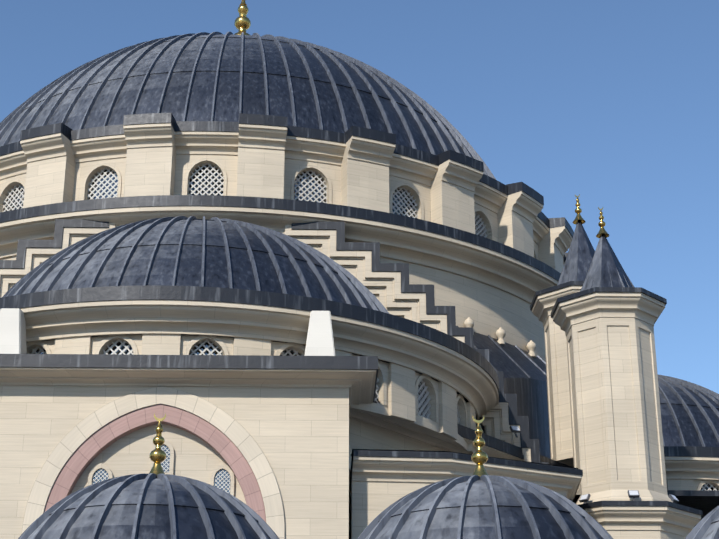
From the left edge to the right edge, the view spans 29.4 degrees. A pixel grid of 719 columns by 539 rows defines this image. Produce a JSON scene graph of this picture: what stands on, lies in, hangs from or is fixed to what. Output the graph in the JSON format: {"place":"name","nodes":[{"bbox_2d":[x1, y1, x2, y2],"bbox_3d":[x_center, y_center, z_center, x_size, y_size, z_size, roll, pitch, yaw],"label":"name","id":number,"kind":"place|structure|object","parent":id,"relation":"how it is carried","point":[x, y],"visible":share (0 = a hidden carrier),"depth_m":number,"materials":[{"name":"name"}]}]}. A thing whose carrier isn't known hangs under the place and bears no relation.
{"place":"outdoors","nodes":[
{"label":"outdoors","id":0,"kind":"place"},
{"bbox_2d":[27,478,270,538],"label":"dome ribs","id":1,"kind":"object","parent":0,"point":[154,522],"depth_m":20.17,"materials":[{"name":"grey metal"}]},
{"bbox_2d":[149,421,165,474],"bbox_3d":[-3.264,2.969,22.225,0.502,1.056,0.502,0,-22,-1],"label":"finial","id":2,"kind":"object","parent":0,"point":[157,456],"visible":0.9,"depth_m":22.13,"materials":[{"name":"gold metal"}]},
{"bbox_2d":[154,413,165,420],"bbox_3d":[-3.264,2.415,22.443,0.195,0.144,0.026,0,-22,-1],"label":"crescent","id":3,"kind":"object","parent":2,"relation":"on","point":[159,419],"visible":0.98,"depth_m":22.42,"materials":[{"name":"gold metal"}]},
{"bbox_2d":[26,335,471,453],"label":"drum wall","id":4,"kind":"structure","parent":0,"point":[187,345],"depth_m":40.91,"materials":[{"name":"beige stone"}]},
{"bbox_2d":[27,340,460,424],"bbox_3d":[-5.805,4.278,43.733,19.510,1.305,8.995,0,-22,-1],"label":"drum lattice","id":5,"kind":"object","parent":4,"relation":"in","point":[283,354],"visible":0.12,"depth_m":40.37,"materials":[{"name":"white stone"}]},
{"bbox_2d":[21,300,498,419],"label":"cornice","id":6,"kind":"structure","parent":4,"relation":"on","point":[472,383],"depth_m":39.79,"materials":[{"name":"beige stone"}]},
{"bbox_2d":[0,285,499,398],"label":"roof edge","id":7,"kind":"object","parent":6,"relation":"on","point":[189,293],"visible":0.62,"depth_m":39.64,"materials":[{"name":"grey metal"}]},
{"bbox_2d":[13,219,379,310],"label":"half dome","id":8,"kind":"structure","parent":7,"relation":"on","point":[189,270],"depth_m":44.21,"materials":[{"name":"grey metal"}]},
{"bbox_2d":[3,216,422,373],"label":"dome ribs","id":9,"kind":"object","parent":8,"relation":"on","point":[27,279],"visible":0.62,"depth_m":45.55,"materials":[{"name":"grey metal"}]},
{"bbox_2d":[54,334,475,452],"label":"pilasters","id":10,"kind":"object","parent":4,"relation":"attached to","point":[401,392],"visible":0.29,"depth_m":41.74,"materials":[{"name":"beige stone"}]},
{"bbox_2d":[0,223,530,461],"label":"stepped gable","id":11,"kind":"structure","parent":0,"point":[384,288],"depth_m":50.31,"materials":[{"name":"beige stone"}]},
{"bbox_2d":[0,219,548,463],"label":"stepped coping","id":12,"kind":"object","parent":11,"relation":"on","point":[406,287],"visible":0.75,"depth_m":50.20,"materials":[{"name":"grey metal"}]},
{"bbox_2d":[0,154,538,259],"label":"drum wall","id":13,"kind":"structure","parent":0,"point":[226,165],"depth_m":53.70,"materials":[{"name":"beige stone"}]},
{"bbox_2d":[3,163,486,237],"bbox_3d":[-6.273,2.381,67.339,31.082,1.938,30.714,0,-22,-1],"label":"drum lattice","id":14,"kind":"object","parent":13,"relation":"in","point":[483,228],"visible":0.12,"depth_m":53.72,"materials":[{"name":"white metal"}]},
{"bbox_2d":[6,165,483,236],"bbox_3d":[-6.273,2.382,67.341,30.760,1.938,30.396,0,-22,-1],"label":"drum glass","id":15,"kind":"object","parent":13,"relation":"in","point":[221,186],"depth_m":53.79,"materials":[{"name":"grey glass"}]},
{"bbox_2d":[0,0,718,393],"label":"sky","id":16,"kind":"structure","parent":0,"point":[614,104],"materials":[{"name":"blue"}]},
{"bbox_2d":[352,481,431,538],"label":"block wall","id":17,"kind":"structure","parent":0,"point":[371,501],"depth_m":38.79,"materials":[{"name":"beige stone"}]},
{"bbox_2d":[352,455,581,500],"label":"cornice","id":18,"kind":"structure","parent":17,"relation":"on","point":[401,469],"depth_m":39.02,"materials":[{"name":"beige stone"}]},
{"bbox_2d":[351,450,582,475],"bbox_3d":[3.788,5.920,40.665,8.920,0.240,3.042,15,-26,-34],"label":"roof edge","id":19,"kind":"object","parent":18,"relation":"on","point":[377,453],"visible":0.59,"depth_m":38.99,"materials":[{"name":"grey metal"}]},
{"bbox_2d":[349,417,446,538],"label":"base walls","id":20,"kind":"structure","parent":0,"point":[363,435],"depth_m":42.41,"materials":[{"name":"beige stone"}]},
{"bbox_2d":[0,385,348,538],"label":"front wall","id":21,"kind":"structure","parent":20,"relation":"attached to","point":[300,435],"depth_m":38.20,"materials":[{"name":"beige stone"}]},
{"bbox_2d":[22,386,284,538],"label":"arch voussoirs","id":22,"kind":"object","parent":21,"relation":"attached to","point":[232,429],"visible":0.83,"depth_m":38.05,"materials":[{"name":"stone"}]},
{"bbox_2d":[0,367,522,460],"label":"roof edge","id":23,"kind":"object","parent":21,"relation":"attached to","point":[360,384],"depth_m":38.54,"materials":[{"name":"beige stone"}]},
{"bbox_2d":[0,354,570,466],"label":"roof edge","id":24,"kind":"object","parent":20,"relation":"on","point":[187,361],"visible":0.39,"depth_m":38.17,"materials":[{"name":"grey metal"}]},
{"bbox_2d":[0,308,26,353],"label":"pillar","id":25,"kind":"structure","parent":24,"relation":"on","point":[12,331],"depth_m":38.98,"materials":[{"name":"white stone"}]},
{"bbox_2d":[0,256,545,360],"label":"wall","id":26,"kind":"structure","parent":24,"relation":"on","point":[488,310],"depth_m":54.73,"materials":[{"name":"beige stone"}]},
{"bbox_2d":[0,206,557,303],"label":"cornice","id":27,"kind":"structure","parent":26,"relation":"on","point":[512,276],"depth_m":52.16,"materials":[{"name":"beige stone"}]},
{"bbox_2d":[0,195,560,280],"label":"roof edge","id":28,"kind":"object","parent":27,"relation":"on","point":[237,201],"visible":0.25,"depth_m":51.11,"materials":[{"name":"grey metal"}]},
{"bbox_2d":[23,146,563,272],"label":"buttresses","id":29,"kind":"structure","parent":28,"relation":"on","point":[149,171],"depth_m":53.34,"materials":[{"name":"beige stone"}]},
{"bbox_2d":[0,34,472,157],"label":"dome","id":30,"kind":"structure","parent":29,"relation":"on","point":[226,102],"depth_m":58.38,"materials":[{"name":"grey metal"}]},
{"bbox_2d":[234,0,250,34],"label":"finial","id":31,"kind":"object","parent":30,"relation":"on","point":[242,22],"visible":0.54,"depth_m":73.43,"materials":[{"name":"gold metal"}]},
{"bbox_2d":[0,32,495,178],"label":"dome ribs","id":32,"kind":"object","parent":30,"relation":"on","point":[9,120],"visible":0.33,"depth_m":60.35,"materials":[{"name":"grey metal"}]},
{"bbox_2d":[0,123,571,263],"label":"cornice","id":33,"kind":"structure","parent":29,"relation":"on","point":[522,204],"depth_m":53.77,"materials":[{"name":"beige stone"}]},
{"bbox_2d":[0,113,573,261],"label":"roof flashing","id":34,"kind":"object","parent":33,"relation":"on","point":[70,134],"visible":0.23,"depth_m":53.70,"materials":[{"name":"grey metal"}]},
{"bbox_2d":[27,326,545,377],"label":"corner roof seams","id":35,"kind":"object","parent":26,"relation":"on","point":[512,359],"visible":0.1,"depth_m":53.73,"materials":[{"name":"grey metal"}]},
{"bbox_2d":[42,332,550,458],"bbox_3d":[-6.222,8.788,62.338,33.280,5.750,38.260,0,-22,-1],"label":"corner roof lead","id":36,"kind":"object","parent":26,"relation":"on","point":[532,399],"visible":0.1,"depth_m":52.19,"materials":[{"name":"grey metal"}]},
{"bbox_2d":[464,317,473,334],"bbox_3d":[4.276,2.207,53.529,0.400,0.740,0.420,0,-22,-1],"label":"roof ornament","id":37,"kind":"object","parent":36,"relation":"on","point":[468,322],"visible":0.48,"depth_m":53.42,"materials":[{"name":"beige stone"}]},
{"bbox_2d":[496,327,505,344],"bbox_3d":[5.629,2.652,54.660,0.400,0.740,0.420,0,-22,-1],"label":"roof ornament","id":38,"kind":"object","parent":36,"relation":"on","point":[500,333],"visible":0.9,"depth_m":54.53,"materials":[{"name":"beige stone"}]},
{"bbox_2d":[526,340,535,357],"bbox_3d":[7.042,3.242,56.158,0.400,0.740,0.420,0,-22,-1],"label":"roof ornament","id":39,"kind":"object","parent":36,"relation":"on","point":[531,346],"visible":0.83,"depth_m":56.02,"materials":[{"name":"beige stone"}]},
{"bbox_2d":[509,426,520,437],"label":"roof floodlight","id":40,"kind":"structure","parent":26,"relation":"attached to","point":[515,431],"depth_m":47.55,"materials":[{"name":"grey metal"}]},
{"bbox_2d":[304,311,334,355],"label":"pillar","id":41,"kind":"structure","parent":24,"relation":"on","point":[320,341],"depth_m":39.06,"materials":[{"name":"white stone"}]},
{"bbox_2d":[544,315,573,466],"bbox_3d":[8.638,4.575,51.437,3.000,5.600,3.000,0,-22,-1],"label":"tower shaft","id":42,"kind":"object","parent":24,"relation":"on","point":[560,425],"visible":0.17,"depth_m":50.80,"materials":[{"name":"beige stone"}]},
{"bbox_2d":[532,285,581,326],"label":"tower cornice","id":43,"kind":"structure","parent":42,"relation":"on","point":[543,306],"depth_m":51.75,"materials":[{"name":"beige stone"}]},
{"bbox_2d":[530,281,583,310],"bbox_3d":[8.638,1.146,52.788,3.940,0.330,3.940,0,-22,-1],"label":"roof edge","id":44,"kind":"object","parent":43,"relation":"on","point":[558,287],"visible":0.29,"depth_m":51.40,"materials":[{"name":"grey metal"}]},
{"bbox_2d":[560,220,594,283],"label":"tower roof","id":45,"kind":"structure","parent":44,"relation":"on","point":[581,249],"depth_m":52.86,"materials":[{"name":"grey metal"}]},
{"bbox_2d":[557,258,586,284],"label":"roof ribs","id":46,"kind":"object","parent":45,"relation":"on","point":[560,278],"depth_m":52.53,"materials":[{"name":"grey metal"}]},
{"bbox_2d":[573,197,585,224],"bbox_3d":[8.638,-2.366,54.171,0.513,1.080,0.513,0,-22,-1],"label":"finial","id":47,"kind":"object","parent":45,"relation":"on","point":[578,210],"visible":1,"depth_m":54.07,"materials":[{"name":"gold metal"}]},
{"bbox_2d":[472,415,483,422],"bbox_3d":[1.954,2.457,22.550,0.195,0.144,0.026,0,-22,-1],"label":"crescent","id":48,"kind":"object","parent":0,"point":[478,421],"visible":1,"depth_m":22.53,"materials":[{"name":"gold metal"}]},
{"bbox_2d":[365,480,603,538],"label":"dome","id":49,"kind":"structure","parent":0,"point":[480,524],"depth_m":20.28,"materials":[{"name":"grey metal"}]},
{"bbox_2d":[471,423,488,476],"bbox_3d":[1.954,3.011,22.332,0.502,1.056,0.502,0,-22,-1],"label":"finial","id":50,"kind":"object","parent":49,"relation":"on","point":[479,457],"visible":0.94,"depth_m":22.24,"materials":[{"name":"gold metal"}]},
{"bbox_2d":[351,449,718,520],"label":"lead block roof","id":51,"kind":"object","parent":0,"point":[706,505],"visible":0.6,"depth_m":45.10,"materials":[{"name":"grey metal"}]},
{"bbox_2d":[699,516,718,538],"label":"dome ribs","id":52,"kind":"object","parent":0,"point":[709,533],"depth_m":21.32,"materials":[{"name":"grey metal"}]},
{"label":"ground","id":53,"kind":"structure","parent":0,"visible":0},
{"bbox_2d":[44,404,265,521],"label":"arch","id":54,"kind":"structure","parent":53,"relation":"on","point":[89,450],"depth_m":38.06,"materials":[{"name":"stone"}]},
{"bbox_2d":[71,423,245,503],"bbox_3d":[-5.581,9.876,36.413,5.160,11.923,0.001,0,-22,-1],"label":"tympanum","id":55,"kind":"object","parent":53,"relation":"on","point":[196,458],"visible":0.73,"depth_m":38.24,"materials":[{"name":"beige stone"}]},
{"bbox_2d":[87,463,112,485],"bbox_3d":[-7.159,5.902,37.893,0.680,1.122,0.090,0,-22,-1],"label":"window frame","id":56,"kind":"object","parent":55,"relation":"attached to","point":[94,469],"visible":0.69,"depth_m":37.97,"materials":[{"name":"beige stone"}]},
{"bbox_2d":[92,468,108,483],"bbox_3d":[-7.160,5.926,37.916,0.460,0.873,0.001,0,-22,-1],"label":"window lattice","id":57,"kind":"object","parent":56,"relation":"in","point":[98,478],"depth_m":37.99,"materials":[{"name":"white metal"}]},
{"bbox_2d":[92,469,108,483],"bbox_3d":[-7.159,5.917,37.892,0.460,0.873,0.001,0,-22,-1],"label":"window glass","id":58,"kind":"object","parent":56,"relation":"in","point":[99,476],"visible":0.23,"depth_m":37.97,"materials":[{"name":"glass"}]},
{"bbox_2d":[150,440,174,474],"bbox_3d":[-5.480,5.247,38.191,0.640,1.060,0.090,0,-22,-1],"label":"window frame","id":59,"kind":"object","parent":55,"relation":"attached to","point":[168,444],"visible":0.54,"depth_m":38.15,"materials":[{"name":"beige stone"}]},
{"bbox_2d":[161,445,169,471],"bbox_3d":[-5.480,5.271,38.213,0.420,0.810,0.001,0,-22,-1],"label":"window lattice","id":60,"kind":"object","parent":59,"relation":"in","point":[166,460],"depth_m":38.20,"materials":[{"name":"white metal"}]},
{"bbox_2d":[161,445,169,472],"bbox_3d":[-5.480,5.262,38.190,0.420,0.810,0.001,0,-22,-1],"label":"window glass","id":61,"kind":"object","parent":59,"relation":"in","point":[165,459],"visible":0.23,"depth_m":38.17,"materials":[{"name":"grey glass"}]},
{"bbox_2d":[210,464,234,495],"bbox_3d":[-3.800,5.929,37.962,0.680,1.122,0.090,0,-22,-1],"label":"window frame","id":62,"kind":"object","parent":55,"relation":"attached to","point":[227,468],"visible":0.71,"depth_m":38.01,"materials":[{"name":"beige stone"}]},
{"bbox_2d":[214,469,230,493],"bbox_3d":[-3.801,5.954,37.984,0.460,0.873,0.001,0,-22,-1],"label":"window lattice","id":63,"kind":"object","parent":62,"relation":"in","point":[222,476],"depth_m":38.03,"materials":[{"name":"white metal"}]},
{"bbox_2d":[214,469,230,492],"bbox_3d":[-3.800,5.944,37.961,0.460,0.873,0.001,0,-22,-1],"label":"window glass","id":64,"kind":"object","parent":62,"relation":"in","point":[223,481],"visible":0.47,"depth_m":37.99,"materials":[{"name":"grey glass"}]},
{"bbox_2d":[583,506,700,538],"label":"cornice","id":65,"kind":"structure","parent":53,"relation":"on","point":[640,522],"depth_m":42.51,"materials":[{"name":"beige stone"}]},
{"bbox_2d":[579,494,590,503],"bbox_3d":[7.155,7.357,43.632,0.340,0.440,0.157,-23,-66,44],"label":"floodlight","id":66,"kind":"object","parent":65,"relation":"attached to","point":[585,498],"visible":0.88,"depth_m":43.61,"materials":[{"name":"grey metal"}]},
{"bbox_2d":[566,317,667,494],"bbox_3d":[8.568,4.802,45.971,2.780,5.830,2.780,0,-22,-1],"label":"tower shaft","id":67,"kind":"object","parent":65,"relation":"on","point":[617,434],"visible":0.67,"depth_m":44.95,"materials":[{"name":"beige stone"}]},
{"bbox_2d":[553,292,664,335],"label":"tower cornice","id":68,"kind":"structure","parent":67,"relation":"on","point":[568,314],"depth_m":45.90,"materials":[{"name":"beige stone"}]},
{"bbox_2d":[551,287,666,317],"bbox_3d":[8.568,1.266,47.364,3.720,0.330,3.720,0,-22,-1],"label":"roof edge","id":69,"kind":"object","parent":68,"relation":"on","point":[612,289],"visible":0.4,"depth_m":45.83,"materials":[{"name":"grey metal"}]},
{"bbox_2d":[583,233,632,290],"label":"tower roof","id":70,"kind":"structure","parent":69,"relation":"on","point":[605,260],"depth_m":47.31,"materials":[{"name":"grey metal"}]},
{"bbox_2d":[596,210,608,237],"bbox_3d":[8.568,-1.650,48.512,0.475,1.000,0.475,0,-22,-1],"label":"finial","id":71,"kind":"object","parent":70,"relation":"on","point":[601,224],"visible":1,"depth_m":48.42,"materials":[{"name":"gold metal"}]},
{"bbox_2d":[581,269,633,290],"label":"roof ribs","id":72,"kind":"object","parent":70,"relation":"on","point":[583,286],"depth_m":47.01,"materials":[{"name":"grey metal"}]},
{"bbox_2d":[575,490,671,504],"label":"tower plinth","id":73,"kind":"structure","parent":65,"relation":"on","point":[622,495],"depth_m":43.51,"materials":[{"name":"beige stone"}]},
{"bbox_2d":[627,490,639,500],"bbox_3d":[8.610,7.122,43.037,0.340,0.440,0.157,0,-57,-1],"label":"floodlight","id":74,"kind":"object","parent":65,"relation":"attached to","point":[633,494],"visible":0.92,"depth_m":43.01,"materials":[{"name":"grey metal"}]},
{"bbox_2d":[578,501,702,515],"bbox_3d":[8.448,8.081,44.676,4.940,0.240,4.940,0,-22,-1],"label":"ledge flashing","id":75,"kind":"object","parent":65,"relation":"on","point":[641,503],"visible":0.27,"depth_m":42.39,"materials":[{"name":"grey metal"}]},
{"bbox_2d":[668,494,678,502],"bbox_3d":[10.034,7.380,43.691,0.157,0.440,0.340,-48,-41,15],"label":"floodlight","id":76,"kind":"object","parent":65,"relation":"attached to","point":[673,498],"visible":0.83,"depth_m":43.65,"materials":[{"name":"grey metal"}]},
{"bbox_3d":[-0.271,6.110,16.973,70.000,4.680,0.800,0,-22,-1],"label":"portico","id":77,"kind":"object","parent":53,"relation":"on","visible":0},
{"bbox_2d":[18,473,279,538],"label":"dome ribs","id":78,"kind":"object","parent":77,"relation":"on","point":[96,489],"visible":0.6,"depth_m":20.68,"materials":[{"name":"grey metal"}]},
{"bbox_2d":[357,475,612,538],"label":"dome ribs","id":79,"kind":"object","parent":77,"relation":"on","point":[420,494],"visible":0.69,"depth_m":20.80,"materials":[{"name":"grey metal"}]},
{"bbox_2d":[685,506,718,538],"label":"dome ribs","id":80,"kind":"object","parent":77,"relation":"on","point":[703,525],"visible":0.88,"depth_m":21.56,"materials":[{"name":"grey metal"}]},
{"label":"block cornice","id":81,"kind":"object","parent":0,"visible":0},
{"bbox_2d":[667,490,718,495],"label":"roof edge","id":82,"kind":"object","parent":81,"relation":"on","point":[694,492],"depth_m":54.38,"materials":[{"name":"grey metal"}]},
{"label":"lead roof","id":83,"kind":"object","parent":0,"visible":0},
{"bbox_2d":[694,480,718,489],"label":"window surround","id":84,"kind":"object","parent":83,"relation":"on","point":[698,484],"depth_m":56.98,"materials":[{"name":"beige stone"}]},
{"bbox_2d":[666,479,694,489],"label":"semi dome drum pilasters","id":85,"kind":"object","parent":84,"relation":"attached to","point":[680,484],"visible":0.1,"depth_m":56.76,"materials":[{"name":"beige stone"}]},
{"bbox_2d":[664,457,718,479],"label":"cornice","id":86,"kind":"structure","parent":85,"relation":"on","point":[703,468],"depth_m":56.63,"materials":[{"name":"beige stone"}]},
{"bbox_2d":[664,446,718,456],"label":"dome base rim","id":87,"kind":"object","parent":86,"relation":"on","point":[683,451],"visible":0.27,"depth_m":56.46,"materials":[{"name":"grey metal"}]},
{"bbox_2d":[658,380,718,479],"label":"dome","id":88,"kind":"structure","parent":87,"relation":"on","point":[671,435],"depth_m":60.97,"materials":[{"name":"grey metal"}]},
{"bbox_2d":[658,375,718,446],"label":"dome ribs","id":89,"kind":"object","parent":88,"relation":"attached to","point":[689,385],"visible":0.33,"depth_m":62.54,"materials":[{"name":"grey metal"}]},
{"bbox_2d":[701,483,717,489],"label":"window lattice","id":90,"kind":"object","parent":84,"relation":"attached to","point":[712,486],"visible":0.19,"depth_m":57.15,"materials":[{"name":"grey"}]}
]}

